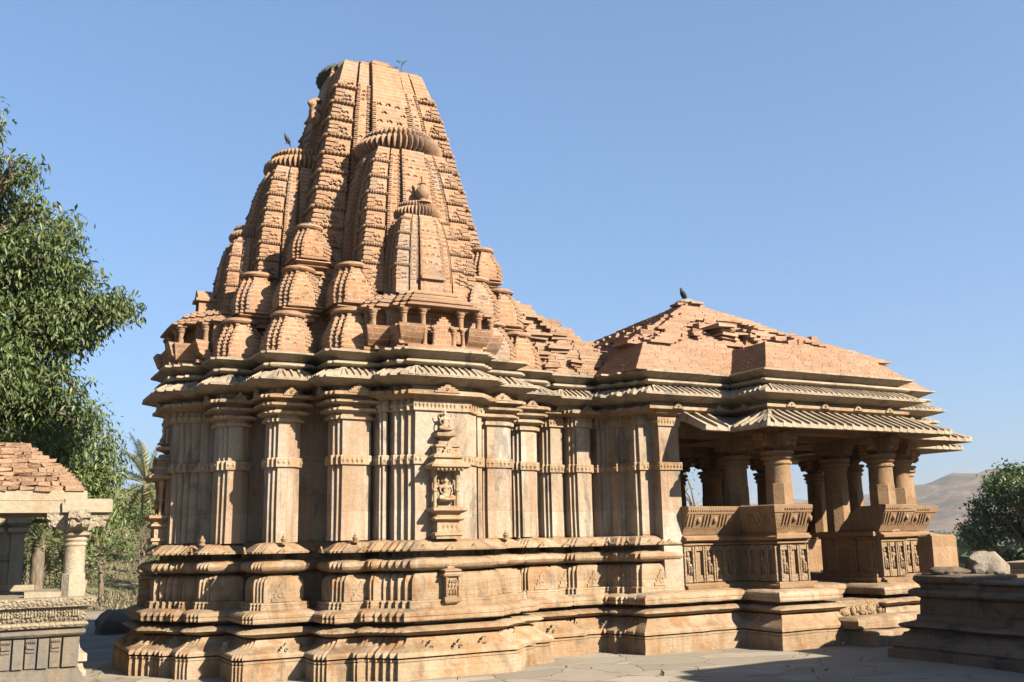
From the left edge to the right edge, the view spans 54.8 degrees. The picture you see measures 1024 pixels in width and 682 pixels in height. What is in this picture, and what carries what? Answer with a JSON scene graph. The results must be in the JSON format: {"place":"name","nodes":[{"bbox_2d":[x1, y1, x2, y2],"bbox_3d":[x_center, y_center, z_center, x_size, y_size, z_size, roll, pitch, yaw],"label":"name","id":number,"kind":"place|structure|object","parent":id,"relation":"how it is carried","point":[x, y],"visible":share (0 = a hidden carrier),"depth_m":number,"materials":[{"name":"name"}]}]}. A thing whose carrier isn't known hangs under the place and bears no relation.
{"place":"outdoors","nodes":[
{"label":"outdoors","id":0,"kind":"place"},
{"bbox_2d":[0,0,1023,505],"label":"sky","id":1,"kind":"structure","parent":0,"point":[846,174],"materials":[{"name":"blue"}]},
{"bbox_2d":[24,468,1011,611],"bbox_3d":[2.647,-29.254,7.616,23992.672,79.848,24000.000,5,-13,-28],"label":"terrain","id":2,"kind":"structure","parent":0,"point":[948,494],"depth_m":895.05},
{"bbox_2d":[21,527,56,584],"bbox_3d":[-13.697,5.644,27.398,2.629,3.277,2.303,2,-12,-14],"label":"thorn tree","id":3,"kind":"object","parent":2,"relation":"on","point":[24,569],"visible":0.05,"depth_m":27.21,"materials":[{"name":"green plant"}]},
{"bbox_2d":[23,518,96,588],"bbox_3d":[-11.875,5.332,24.787,2.794,3.279,2.689,5,-13,-28],"label":"date palm","id":4,"kind":"object","parent":2,"relation":"on","point":[40,538],"visible":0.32,"depth_m":24.70,"materials":[{"name":"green plant"}]},
{"bbox_2d":[22,529,97,588],"bbox_3d":[-12.184,5.894,26.806,2.154,2.701,2.576,1,-11,-10],"label":"thorn tree","id":5,"kind":"object","parent":2,"relation":"on","point":[60,549],"visible":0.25,"depth_m":26.61,"materials":[{"name":"green plant"}]},
{"bbox_2d":[26,552,111,588],"bbox_3d":[-13.074,6.512,28.925,1.966,2.097,2.552,-6,-12,23],"label":"dry bush","id":6,"kind":"object","parent":2,"relation":"on","point":[59,577],"visible":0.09,"depth_m":28.56,"materials":[{"name":"green plant"}]},
{"bbox_2d":[0,391,144,553],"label":"leafy tree","id":7,"kind":"object","parent":2,"relation":"on","point":[96,479],"visible":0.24,"depth_m":21.73,"materials":[{"name":"green plant"}]},
{"bbox_2d":[0,97,146,472],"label":"mango tree","id":8,"kind":"object","parent":2,"relation":"on","point":[64,315],"visible":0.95,"depth_m":19.47,"materials":[{"name":"green plant"}]},
{"bbox_2d":[25,543,150,611],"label":"dry grass","id":9,"kind":"structure","parent":2,"relation":"on","point":[133,598],"depth_m":28.35,"materials":[{"name":"plant"}]},
{"bbox_2d":[84,512,141,603],"bbox_3d":[-10.764,5.753,26.043,1.800,2.846,2.034,0,-11,-4],"label":"thorn tree","id":10,"kind":"object","parent":2,"relation":"on","point":[100,557],"visible":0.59,"depth_m":25.89,"materials":[{"name":"green plant"}]},
{"bbox_2d":[113,483,154,539],"bbox_3d":[-13.851,6.847,36.914,2.915,3.317,3.361,2,-12,-13],"label":"thorn tree","id":11,"kind":"object","parent":2,"relation":"on","point":[134,509],"visible":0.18,"depth_m":36.38,"materials":[{"name":"green plant"}]},
{"bbox_2d":[113,434,157,572],"bbox_3d":[-12.380,5.628,33.267,2.910,5.010,3.220,-10,-14,37],"label":"date palm","id":12,"kind":"object","parent":2,"relation":"on","point":[148,492],"visible":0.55,"depth_m":33.23,"materials":[{"name":"green plant"}]},
{"bbox_2d":[118,501,158,570],"bbox_3d":[-10.976,6.320,30.171,2.113,2.903,2.125,5,-13,-28],"label":"thorn tree","id":13,"kind":"object","parent":2,"relation":"on","point":[144,510],"visible":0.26,"depth_m":30.01,"materials":[{"name":"green plant"}]},
{"bbox_2d":[121,521,157,580],"bbox_3d":[-9.581,5.764,25.306,1.146,2.624,1.201,-6,-12,25],"label":"bare shrub","id":14,"kind":"object","parent":2,"relation":"on","point":[139,559],"visible":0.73,"depth_m":25.49,"materials":[{"name":"brown plant"}]},
{"bbox_2d":[136,514,159,569],"bbox_3d":[-10.034,6.251,28.571,1.537,2.599,1.673,5,-13,-28],"label":"thorn tree","id":15,"kind":"object","parent":2,"relation":"on","point":[150,557],"visible":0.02,"depth_m":28.58,"materials":[{"name":"green plant"}]},
{"bbox_2d":[683,469,701,505],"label":"acacia tree","id":16,"kind":"object","parent":2,"relation":"on","point":[689,498],"visible":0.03,"depth_m":34.81,"materials":[{"name":"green plant"}]},
{"bbox_2d":[927,528,1023,569],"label":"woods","id":17,"kind":"object","parent":2,"relation":"on","point":[963,558],"visible":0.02,"depth_m":108.94,"materials":[{"name":"green plant"}]},
{"bbox_2d":[952,458,1023,569],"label":"spreading tree","id":18,"kind":"object","parent":2,"relation":"on","point":[1004,486],"visible":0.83,"depth_m":43.44,"materials":[{"name":"green plant"}]},
{"bbox_2d":[79,611,1023,681],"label":"courtyard","id":19,"kind":"structure","parent":0,"point":[850,663],"depth_m":11.21,"materials":[{"name":"beige stone"}]},
{"bbox_2d":[0,518,31,585],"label":"pale shrine","id":20,"kind":"object","parent":19,"relation":"on","point":[13,531],"visible":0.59,"depth_m":14.44,"materials":[{"name":"stone"}]},
{"bbox_2d":[0,442,112,681],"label":"stone pavilion","id":21,"kind":"structure","parent":19,"relation":"on","point":[42,631],"depth_m":10.59,"materials":[{"name":"stone"}]},
{"bbox_2d":[94,609,133,634],"bbox_3d":[-6.881,4.877,17.140,0.656,0.422,0.560,5,-13,-28],"label":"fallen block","id":22,"kind":"object","parent":19,"relation":"on","point":[108,622],"depth_m":16.94,"materials":[{"name":"grey stone"}]},
{"bbox_2d":[92,654,828,681],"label":"fallen leaves","id":23,"kind":"object","parent":19,"relation":"on","point":[662,672],"visible":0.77,"depth_m":10.80,"materials":[{"name":"brown plant"}]},
{"bbox_2d":[112,60,971,681],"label":"stone temple","id":24,"kind":"structure","parent":19,"relation":"on","point":[404,438],"depth_m":12.88,"materials":[{"name":"stone"}]},
{"bbox_2d":[284,133,290,146],"bbox_3d":[-3.198,-2.865,14.043,0.069,0.170,0.161,-7,-13,29],"label":"pigeon","id":25,"kind":"object","parent":24,"relation":"on","point":[287,139],"visible":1,"depth_m":14.02,"materials":[{"name":"grey"}]},
{"bbox_2d":[680,288,686,298],"bbox_3d":[3.045,-0.819,17.544,0.100,0.244,0.228,-10,-15,39],"label":"crow","id":26,"kind":"object","parent":24,"relation":"on","point":[683,294],"visible":0.92,"depth_m":17.51,"materials":[{"name":"black"}]},
{"bbox_2d":[918,533,958,574],"bbox_3d":[6.439,3.627,14.812,0.538,1.449,0.310,5,-13,-28],"label":"standing slab","id":27,"kind":"object","parent":19,"relation":"on","point":[937,550],"depth_m":14.80,"materials":[{"name":"stone"}]},
{"bbox_2d":[888,573,1023,672],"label":"ruined platform","id":28,"kind":"structure","parent":19,"relation":"on","point":[973,620],"depth_m":11.28,"materials":[{"name":"stone"}]},
{"bbox_2d":[929,566,970,574],"bbox_3d":[5.284,2.766,11.886,0.490,0.099,0.372,5,-13,-28],"label":"stone block","id":29,"kind":"object","parent":28,"relation":"on","point":[946,570],"depth_m":11.77,"materials":[{"name":"beige stone"}]},
{"bbox_2d":[969,551,1009,578],"bbox_3d":[5.831,2.744,12.054,0.436,0.354,0.707,-7,-13,28],"label":"boulder","id":30,"kind":"object","parent":28,"relation":"on","point":[986,562],"visible":0.74,"depth_m":11.84,"materials":[{"name":"beige stone"}]},
{"bbox_2d":[1007,560,1023,573],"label":"stone block","id":31,"kind":"structure","parent":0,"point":[1017,567],"depth_m":14.94,"materials":[{"name":"stone"}]}
]}

